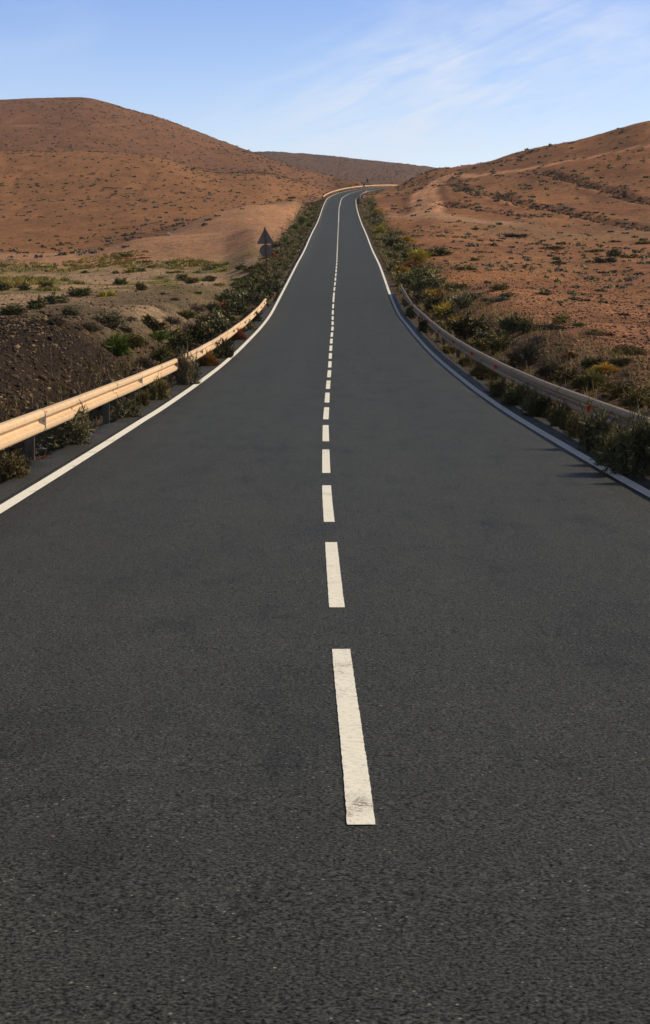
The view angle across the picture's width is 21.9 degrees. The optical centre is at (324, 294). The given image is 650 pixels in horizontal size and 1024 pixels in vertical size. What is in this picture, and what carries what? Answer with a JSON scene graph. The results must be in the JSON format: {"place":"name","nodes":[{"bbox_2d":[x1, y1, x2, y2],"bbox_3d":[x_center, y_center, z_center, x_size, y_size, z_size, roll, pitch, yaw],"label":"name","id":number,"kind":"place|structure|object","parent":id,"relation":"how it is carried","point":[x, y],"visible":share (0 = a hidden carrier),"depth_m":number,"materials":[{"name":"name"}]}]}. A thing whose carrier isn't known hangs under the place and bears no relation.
{"place":"outdoors","nodes":[
{"label":"outdoors","id":0,"kind":"place"},
{"bbox_2d":[0,98,368,253],"bbox_3d":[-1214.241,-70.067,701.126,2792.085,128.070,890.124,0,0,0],"label":"hill","id":1,"kind":"structure","parent":0,"point":[14,229],"depth_m":533.58,"materials":[{"name":"brown soil"}]},
{"bbox_2d":[0,150,322,257],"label":"pale hillside scrub","id":2,"kind":"object","parent":1,"relation":"on","point":[101,249],"visible":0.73,"depth_m":371.20,"materials":[{"name":"brown plant"}]},
{"bbox_2d":[0,98,371,252],"bbox_3d":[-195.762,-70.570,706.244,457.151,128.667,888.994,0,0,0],"label":"hillside scrub","id":3,"kind":"object","parent":1,"relation":"on","point":[158,173],"visible":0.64,"depth_m":635.15,"materials":[{"name":"brown plant"}]},
{"bbox_2d":[3,97,435,184],"bbox_3d":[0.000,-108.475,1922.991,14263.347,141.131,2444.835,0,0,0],"label":"ridge","id":4,"kind":"structure","parent":0,"point":[320,165],"depth_m":1474.79,"materials":[{"name":"brown soil"}]},
{"bbox_2d":[217,139,434,184],"bbox_3d":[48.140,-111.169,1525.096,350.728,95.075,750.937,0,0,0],"label":"ridge scrub","id":5,"kind":"object","parent":4,"relation":"on","point":[343,165],"visible":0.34,"depth_m":1511.48,"materials":[{"name":"green plant"}]},
{"bbox_2d":[0,187,649,1023],"bbox_3d":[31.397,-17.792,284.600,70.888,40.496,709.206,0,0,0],"label":"road","id":6,"kind":"structure","parent":0,"point":[472,847],"depth_m":8.35,"materials":[{"name":"grey asphalt"}]},
{"bbox_2d":[0,182,649,483],"bbox_3d":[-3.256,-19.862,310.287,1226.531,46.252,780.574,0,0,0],"label":"ground","id":7,"kind":"structure","parent":0,"point":[232,236],"depth_m":148.72,"materials":[{"name":"brown soil"}]},
{"bbox_2d":[0,302,30,314],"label":"shrub","id":8,"kind":"object","parent":7,"relation":"on","point":[9,309],"visible":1,"depth_m":59.73,"materials":[{"name":"green plant"}]},
{"bbox_2d":[0,448,32,482],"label":"shrub","id":9,"kind":"object","parent":7,"relation":"on","point":[11,466],"visible":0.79,"depth_m":20.85,"materials":[{"name":"green plant"}]},
{"bbox_2d":[26,293,48,309],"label":"shrub","id":10,"kind":"object","parent":7,"relation":"on","point":[38,303],"visible":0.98,"depth_m":64.29,"materials":[{"name":"green plant"}]},
{"bbox_2d":[43,292,71,303],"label":"shrub","id":11,"kind":"object","parent":7,"relation":"on","point":[53,298],"visible":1,"depth_m":74.18,"materials":[{"name":"green plant"}]},
{"bbox_2d":[35,398,94,454],"bbox_3d":[-4.036,2.058,25.856,1.074,0.929,1.050,0,0,-35],"label":"shrub","id":12,"kind":"object","parent":7,"relation":"on","point":[74,431],"visible":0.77,"depth_m":25.70,"materials":[{"name":"green plant"}]},
{"bbox_2d":[59,305,80,315],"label":"shrub","id":13,"kind":"object","parent":7,"relation":"on","point":[70,311],"visible":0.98,"depth_m":59.81,"materials":[{"name":"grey plant"}]},
{"bbox_2d":[0,319,146,458],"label":"rubble bank","id":14,"kind":"structure","parent":7,"relation":"on","point":[19,367],"depth_m":44.70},
{"bbox_2d":[44,315,67,324],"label":"twiggy shrub","id":15,"kind":"object","parent":14,"relation":"on","point":[57,320],"visible":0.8,"depth_m":50.99,"materials":[{"name":"plant"}]},
{"bbox_2d":[80,320,102,331],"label":"twiggy shrub","id":16,"kind":"object","parent":14,"relation":"on","point":[91,326],"visible":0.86,"depth_m":54.12,"materials":[{"name":"grey plant"}]},
{"bbox_2d":[104,330,133,355],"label":"grass tuft","id":17,"kind":"object","parent":14,"relation":"on","point":[117,345],"visible":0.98,"depth_m":53.17,"materials":[{"name":"green plant"}]},
{"bbox_2d":[133,355,154,367],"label":"twiggy shrub","id":18,"kind":"object","parent":14,"relation":"on","point":[141,361],"visible":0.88,"depth_m":52.61,"materials":[{"name":"brown plant"}]},
{"bbox_2d":[66,286,93,295],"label":"shrub","id":19,"kind":"object","parent":7,"relation":"on","point":[79,291],"visible":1,"depth_m":89.55,"materials":[{"name":"green plant"}]},
{"bbox_2d":[0,309,174,459],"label":"rubble","id":20,"kind":"object","parent":7,"relation":"on","point":[18,346],"visible":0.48,"depth_m":45.82,"materials":[{"name":"brown stone"}]},
{"bbox_2d":[94,308,129,328],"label":"shrub","id":21,"kind":"object","parent":7,"relation":"on","point":[114,320],"visible":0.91,"depth_m":58.21,"materials":[{"name":"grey plant"}]},
{"bbox_2d":[110,396,141,422],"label":"shrub","id":22,"kind":"object","parent":7,"relation":"on","point":[127,408],"visible":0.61,"depth_m":31.96,"materials":[{"name":"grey plant"}]},
{"bbox_2d":[1,250,257,315],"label":"pebbles","id":23,"kind":"object","parent":7,"relation":"on","point":[91,303],"visible":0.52,"depth_m":97.48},
{"bbox_2d":[0,298,265,463],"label":"guardrail","id":24,"kind":"object","parent":7,"relation":"on","point":[28,425],"visible":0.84,"depth_m":28.09,"materials":[{"name":"beige metal"}]},
{"bbox_2d":[119,331,146,347],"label":"shrub","id":25,"kind":"object","parent":7,"relation":"on","point":[135,339],"visible":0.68,"depth_m":57.35,"materials":[{"name":"green plant"}]},
{"bbox_2d":[0,249,275,290],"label":"meadow grass","id":26,"kind":"structure","parent":7,"relation":"on","point":[20,268],"depth_m":168.83,"materials":[{"name":"green plant"}]},
{"bbox_2d":[125,389,151,405],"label":"shrub","id":27,"kind":"object","parent":7,"relation":"on","point":[142,397],"visible":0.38,"depth_m":35.28,"materials":[{"name":"green plant"}]},
{"bbox_2d":[141,314,171,330],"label":"shrub","id":28,"kind":"object","parent":7,"relation":"on","point":[157,324],"visible":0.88,"depth_m":66.58,"materials":[{"name":"green plant"}]},
{"bbox_2d":[142,375,171,399],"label":"shrub","id":29,"kind":"object","parent":7,"relation":"on","point":[160,388],"visible":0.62,"depth_m":37.32,"materials":[{"name":"green plant"}]},
{"bbox_2d":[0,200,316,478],"bbox_3d":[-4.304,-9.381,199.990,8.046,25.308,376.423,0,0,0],"label":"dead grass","id":30,"kind":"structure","parent":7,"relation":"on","point":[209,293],"depth_m":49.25,"materials":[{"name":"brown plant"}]},
{"bbox_2d":[147,330,170,340],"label":"grass tuft","id":31,"kind":"object","parent":7,"relation":"on","point":[160,335],"visible":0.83,"depth_m":64.16,"materials":[{"name":"green plant"}]},
{"bbox_2d":[0,201,320,459],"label":"dry grass","id":32,"kind":"structure","parent":7,"relation":"on","point":[123,368],"depth_m":49.03,"materials":[{"name":"green plant"}]},
{"bbox_2d":[146,344,177,360],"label":"shrub","id":33,"kind":"object","parent":7,"relation":"on","point":[164,351],"visible":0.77,"depth_m":56.69,"materials":[{"name":"green plant"}]},
{"bbox_2d":[160,330,201,358],"bbox_3d":[-5.192,1.804,59.574,1.794,1.090,1.774,0,0,-26],"label":"shrub","id":34,"kind":"object","parent":7,"relation":"on","point":[180,340],"visible":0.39,"depth_m":59.39,"materials":[{"name":"green plant"}]},
{"bbox_2d":[171,346,202,384],"bbox_3d":[-3.537,1.904,43.251,1.024,1.473,0.708,0,0,9],"label":"shrub","id":35,"kind":"object","parent":7,"relation":"on","point":[185,372],"visible":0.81,"depth_m":43.12,"materials":[{"name":"grey plant"}]},
{"bbox_2d":[177,308,200,317],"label":"shrub","id":36,"kind":"object","parent":7,"relation":"on","point":[188,314],"visible":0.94,"depth_m":81.68,"materials":[{"name":"green plant"}]},
{"bbox_2d":[182,316,220,345],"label":"shrub","id":37,"kind":"object","parent":7,"relation":"on","point":[198,333],"visible":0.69,"depth_m":67.62,"materials":[{"name":"green plant"}]},
{"bbox_2d":[193,348,220,366],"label":"grass tuft","id":38,"kind":"object","parent":7,"relation":"on","point":[208,359],"visible":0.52,"depth_m":52.40,"materials":[{"name":"brown plant"}]},
{"bbox_2d":[210,307,234,321],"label":"shrub","id":39,"kind":"object","parent":7,"relation":"on","point":[229,315],"visible":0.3,"depth_m":86.71,"materials":[{"name":"green plant"}]},
{"bbox_2d":[201,307,243,334],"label":"shrub","id":40,"kind":"object","parent":7,"relation":"on","point":[216,322],"visible":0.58,"depth_m":76.52,"materials":[{"name":"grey plant"}]},
{"bbox_2d":[213,335,234,357],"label":"shrub","id":41,"kind":"object","parent":7,"relation":"on","point":[221,351],"visible":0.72,"depth_m":56.78,"materials":[{"name":"green plant"}]},
{"bbox_2d":[223,298,251,314],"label":"shrub","id":42,"kind":"object","parent":7,"relation":"on","point":[239,308],"visible":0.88,"depth_m":94.25,"materials":[{"name":"green plant"}]},
{"bbox_2d":[230,326,247,341],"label":"grass tuft","id":43,"kind":"object","parent":7,"relation":"on","point":[239,335],"visible":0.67,"depth_m":69.10,"materials":[{"name":"brown plant"}]},
{"bbox_2d":[234,277,257,291],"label":"shrub","id":44,"kind":"object","parent":7,"relation":"on","point":[243,286],"visible":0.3,"depth_m":111.65,"materials":[{"name":"green plant"}]},
{"bbox_2d":[239,286,267,305],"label":"shrub","id":45,"kind":"object","parent":7,"relation":"on","point":[248,297],"visible":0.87,"depth_m":101.25,"materials":[{"name":"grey plant"}]},
{"bbox_2d":[248,280,272,294],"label":"shrub","id":46,"kind":"object","parent":7,"relation":"on","point":[266,288],"visible":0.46,"depth_m":108.00,"materials":[{"name":"green plant"}]},
{"bbox_2d":[257,227,273,275],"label":"road sign","id":47,"kind":"object","parent":7,"relation":"on","point":[265,239],"visible":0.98,"depth_m":126.05,"materials":[{"name":"grey metal"}]},
{"bbox_2d":[219,199,324,305],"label":"verge scrub","id":48,"kind":"object","parent":7,"relation":"on","point":[287,266],"visible":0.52,"depth_m":162.31,"materials":[{"name":"green plant"}]},
{"bbox_2d":[261,275,283,291],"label":"shrub","id":49,"kind":"object","parent":7,"relation":"on","point":[277,284],"visible":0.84,"depth_m":112.04,"materials":[{"name":"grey plant"}]},
{"bbox_2d":[385,235,402,246],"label":"shrub","id":50,"kind":"object","parent":7,"relation":"on","point":[390,242],"visible":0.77,"depth_m":179.35,"materials":[{"name":"green plant"}]},
{"bbox_2d":[358,189,445,293],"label":"verge scrub","id":51,"kind":"object","parent":7,"relation":"on","point":[369,227],"visible":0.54,"depth_m":172.94,"materials":[{"name":"green plant"}]},
{"bbox_2d":[393,268,421,285],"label":"shrub","id":52,"kind":"object","parent":7,"relation":"on","point":[407,278],"visible":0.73,"depth_m":117.45,"materials":[{"name":"green plant"}]},
{"bbox_2d":[404,300,418,317],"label":"shrub","id":53,"kind":"object","parent":7,"relation":"on","point":[410,313],"visible":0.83,"depth_m":90.01,"materials":[{"name":"green plant"}]},
{"bbox_2d":[406,276,430,292],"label":"shrub","id":54,"kind":"object","parent":7,"relation":"on","point":[415,285],"visible":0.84,"depth_m":110.53,"materials":[{"name":"green plant"}]},
{"bbox_2d":[402,247,434,259],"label":"grass tuft","id":55,"kind":"object","parent":7,"relation":"on","point":[419,252],"visible":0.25,"depth_m":146.49,"materials":[{"name":"yellow plant"}]},
{"bbox_2d":[413,289,430,303],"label":"shrub","id":56,"kind":"object","parent":7,"relation":"on","point":[418,297],"visible":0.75,"depth_m":101.18,"materials":[{"name":"green plant"}]},
{"bbox_2d":[417,316,430,332],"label":"shrub","id":57,"kind":"object","parent":7,"relation":"on","point":[424,327],"visible":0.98,"depth_m":75.97,"materials":[{"name":"green plant"}]},
{"bbox_2d":[419,271,449,287],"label":"shrub","id":58,"kind":"object","parent":7,"relation":"on","point":[431,280],"visible":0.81,"depth_m":113.57,"materials":[{"name":"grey plant"}]},
{"bbox_2d":[422,287,447,297],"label":"grass tuft","id":59,"kind":"object","parent":7,"relation":"on","point":[436,292],"visible":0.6,"depth_m":104.15,"materials":[{"name":"yellow plant"}]},
{"bbox_2d":[422,291,450,312],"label":"shrub","id":60,"kind":"object","parent":7,"relation":"on","point":[435,300],"visible":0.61,"depth_m":93.50,"materials":[{"name":"green plant"}]},
{"bbox_2d":[420,246,454,255],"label":"shrub","id":61,"kind":"object","parent":7,"relation":"on","point":[440,251],"visible":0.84,"depth_m":152.70,"materials":[{"name":"green plant"}]},
{"bbox_2d":[429,298,452,318],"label":"grass tuft","id":62,"kind":"object","parent":7,"relation":"on","point":[438,313],"visible":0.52,"depth_m":87.99,"materials":[{"name":"yellow plant"}]},
{"bbox_2d":[442,301,462,321],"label":"shrub","id":63,"kind":"object","parent":7,"relation":"on","point":[453,309],"visible":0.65,"depth_m":84.11,"materials":[{"name":"green plant"}]},
{"bbox_2d":[441,281,471,291],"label":"shrub","id":64,"kind":"object","parent":7,"relation":"on","point":[454,285],"visible":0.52,"depth_m":106.91,"materials":[{"name":"green plant"}]},
{"bbox_2d":[450,291,474,308],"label":"shrub","id":65,"kind":"object","parent":7,"relation":"on","point":[462,301],"visible":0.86,"depth_m":89.87,"materials":[{"name":"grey plant"}]},
{"bbox_2d":[456,355,474,366],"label":"grass tuft","id":66,"kind":"object","parent":7,"relation":"on","point":[462,360],"visible":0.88,"depth_m":53.86,"materials":[{"name":"green plant"}]},
{"bbox_2d":[449,309,492,339],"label":"shrub","id":67,"kind":"object","parent":7,"relation":"on","point":[465,327],"visible":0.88,"depth_m":69.45,"materials":[{"name":"green plant"}]},
{"bbox_2d":[465,337,485,351],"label":"shrub","id":68,"kind":"object","parent":7,"relation":"on","point":[477,344],"visible":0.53,"depth_m":61.66,"materials":[{"name":"green plant"}]},
{"bbox_2d":[467,361,500,379],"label":"grass tuft","id":69,"kind":"object","parent":7,"relation":"on","point":[480,371],"visible":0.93,"depth_m":46.97,"materials":[{"name":"green plant"}]},
{"bbox_2d":[472,328,501,342],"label":"shrub","id":70,"kind":"object","parent":7,"relation":"on","point":[480,335],"visible":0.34,"depth_m":62.95,"materials":[{"name":"green plant"}]},
{"bbox_2d":[476,295,509,301],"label":"cushion plant","id":71,"kind":"object","parent":7,"relation":"on","point":[500,299],"visible":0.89,"depth_m":89.33,"materials":[{"name":"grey plant"}]},
{"bbox_2d":[477,328,518,353],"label":"shrub","id":72,"kind":"object","parent":7,"relation":"on","point":[495,342],"visible":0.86,"depth_m":58.37,"materials":[{"name":"green plant"}]},
{"bbox_2d":[483,376,515,396],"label":"shrub","id":73,"kind":"object","parent":7,"relation":"on","point":[497,388],"visible":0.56,"depth_m":38.28,"materials":[{"name":"green plant"}]},
{"bbox_2d":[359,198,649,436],"bbox_3d":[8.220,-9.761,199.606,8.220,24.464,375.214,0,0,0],"label":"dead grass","id":74,"kind":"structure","parent":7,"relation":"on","point":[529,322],"depth_m":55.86,"materials":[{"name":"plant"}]},
{"bbox_2d":[360,197,649,436],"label":"dry grass","id":75,"kind":"structure","parent":7,"relation":"on","point":[530,314],"depth_m":54.41,"materials":[{"name":"green plant"}]},
{"bbox_2d":[496,311,527,333],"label":"shrub","id":76,"kind":"object","parent":7,"relation":"on","point":[506,324],"visible":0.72,"depth_m":62.73,"materials":[{"name":"green plant"}]},
{"bbox_2d":[500,380,531,405],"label":"shrub","id":77,"kind":"object","parent":7,"relation":"on","point":[514,398],"visible":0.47,"depth_m":35.43,"materials":[{"name":"green plant"}]},
{"bbox_2d":[391,217,649,308],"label":"dry slope tufts","id":78,"kind":"object","parent":7,"relation":"on","point":[525,266],"visible":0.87,"depth_m":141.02,"materials":[{"name":"brown plant"}]},
{"bbox_2d":[400,285,649,432],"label":"guardrail","id":79,"kind":"object","parent":7,"relation":"on","point":[575,400],"visible":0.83,"depth_m":35.73,"materials":[{"name":"grey metal"}]},
{"bbox_2d":[504,336,546,368],"bbox_3d":[5.909,1.752,49.697,1.473,1.183,1.205,0,0,-33],"label":"twiggy shrub","id":80,"kind":"object","parent":7,"relation":"on","point":[527,354],"visible":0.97,"depth_m":49.61,"materials":[{"name":"plant"}]},
{"bbox_2d":[518,318,537,333],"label":"shrub","id":81,"kind":"object","parent":7,"relation":"on","point":[524,325],"visible":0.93,"depth_m":61.02,"materials":[{"name":"green plant"}]},
{"bbox_2d":[519,385,542,412],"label":"shrub","id":82,"kind":"object","parent":7,"relation":"on","point":[526,402],"visible":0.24,"depth_m":34.00,"materials":[{"name":"green plant"}]},
{"bbox_2d":[519,390,554,421],"bbox_3d":[4.081,2.179,32.179,0.670,0.756,0.872,0,0,-32],"label":"shrub","id":83,"kind":"object","parent":7,"relation":"on","point":[538,408],"visible":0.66,"depth_m":32.03,"materials":[{"name":"green plant"}]},
{"bbox_2d":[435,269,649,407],"bbox_3d":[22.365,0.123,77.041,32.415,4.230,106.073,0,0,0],"label":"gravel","id":84,"kind":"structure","parent":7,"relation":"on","point":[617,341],"depth_m":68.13,"materials":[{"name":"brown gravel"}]},
{"bbox_2d":[531,357,565,381],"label":"twiggy shrub","id":85,"kind":"object","parent":7,"relation":"on","point":[546,369],"visible":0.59,"depth_m":43.80,"materials":[{"name":"plant"}]},
{"bbox_2d":[551,310,571,324],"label":"shrub","id":86,"kind":"object","parent":7,"relation":"on","point":[563,319],"visible":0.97,"depth_m":63.27,"materials":[{"name":"green plant"}]},
{"bbox_2d":[545,396,578,430],"bbox_3d":[4.220,2.153,29.753,0.619,0.755,0.568,0,0,41],"label":"shrub","id":87,"kind":"object","parent":7,"relation":"on","point":[559,418],"visible":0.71,"depth_m":29.63,"materials":[{"name":"green plant"}]},
{"bbox_2d":[549,368,578,383],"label":"shrub","id":88,"kind":"object","parent":7,"relation":"on","point":[570,375],"visible":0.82,"depth_m":41.74,"materials":[{"name":"green plant"}]},
{"bbox_2d":[560,412,582,438],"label":"shrub","id":89,"kind":"object","parent":7,"relation":"on","point":[573,431],"visible":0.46,"depth_m":27.11,"materials":[{"name":"green plant"}]},
{"bbox_2d":[569,368,608,389],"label":"grass tuft","id":90,"kind":"object","parent":7,"relation":"on","point":[579,382],"visible":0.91,"depth_m":39.00,"materials":[{"name":"green plant"}]},
{"bbox_2d":[574,396,618,450],"bbox_3d":[4.059,2.006,24.786,0.719,1.036,0.818,0,0,40],"label":"shrub","id":91,"kind":"object","parent":7,"relation":"on","point":[589,431],"visible":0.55,"depth_m":24.73,"materials":[{"name":"green plant"}]},
{"bbox_2d":[581,357,620,367],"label":"shrub","id":92,"kind":"object","parent":7,"relation":"on","point":[591,362],"visible":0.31,"depth_m":42.09,"materials":[{"name":"green plant"}]},
{"bbox_2d":[585,362,620,374],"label":"grass tuft","id":93,"kind":"object","parent":7,"relation":"on","point":[604,367],"visible":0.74,"depth_m":40.84,"materials":[{"name":"yellow plant"}]},
{"bbox_2d":[592,256,617,261],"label":"cushion plant","id":94,"kind":"object","parent":7,"relation":"on","point":[598,259],"visible":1,"depth_m":150.94,"materials":[{"name":"green plant"}]},
{"bbox_2d":[589,421,631,466],"bbox_3d":[3.826,2.076,22.260,0.725,0.916,0.557,0,0,24],"label":"shrub","id":95,"kind":"object","parent":7,"relation":"on","point":[599,461],"visible":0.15,"depth_m":22.24,"materials":[{"name":"green plant"}]},
{"bbox_2d":[606,247,621,256],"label":"shrub","id":96,"kind":"object","parent":7,"relation":"on","point":[613,252],"visible":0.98,"depth_m":169.01,"materials":[{"name":"green plant"}]},
{"bbox_2d":[598,379,637,399],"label":"shrub","id":97,"kind":"object","parent":7,"relation":"on","point":[613,390],"visible":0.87,"depth_m":35.65,"materials":[{"name":"green plant"}]},
{"bbox_2d":[608,357,633,365],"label":"shrub","id":98,"kind":"object","parent":7,"relation":"on","point":[618,362],"visible":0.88,"depth_m":41.61,"materials":[{"name":"green plant"}]},
{"bbox_2d":[600,399,649,476],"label":"shrub","id":99,"kind":"object","parent":7,"relation":"on","point":[632,458],"visible":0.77,"depth_m":20.94,"materials":[{"name":"green plant"}]},
{"bbox_2d":[610,345,649,354],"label":"cushion plant","id":100,"kind":"object","parent":7,"relation":"on","point":[625,349],"visible":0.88,"depth_m":46.79,"materials":[{"name":"green plant"}]},
{"bbox_2d":[618,386,649,407],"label":"shrub","id":101,"kind":"object","parent":7,"relation":"on","point":[642,393],"visible":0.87,"depth_m":32.98,"materials":[{"name":"green plant"}]},
{"bbox_2d":[0,0,649,167],"label":"sky","id":102,"kind":"structure","parent":0,"point":[431,83],"materials":[{"name":"blue"}]},
{"bbox_2d":[376,121,649,221],"bbox_3d":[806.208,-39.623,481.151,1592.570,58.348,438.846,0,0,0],"label":"hillside","id":103,"kind":"structure","parent":0,"point":[632,174],"depth_m":346.22,"materials":[{"name":"brown soil"}]},
{"bbox_2d":[406,169,520,217],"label":"dirt track","id":104,"kind":"structure","parent":103,"relation":"on","point":[428,196],"depth_m":355.85,"materials":[{"name":"brown soil"}]},
{"bbox_2d":[381,123,649,287],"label":"slope scrub","id":105,"kind":"object","parent":103,"relation":"on","point":[525,188],"visible":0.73,"depth_m":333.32,"materials":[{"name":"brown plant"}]},
{"bbox_2d":[438,170,649,230],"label":"ledge rubble","id":106,"kind":"object","parent":103,"relation":"on","point":[617,197],"visible":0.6,"depth_m":300.74,"materials":[{"name":"brown stone"}]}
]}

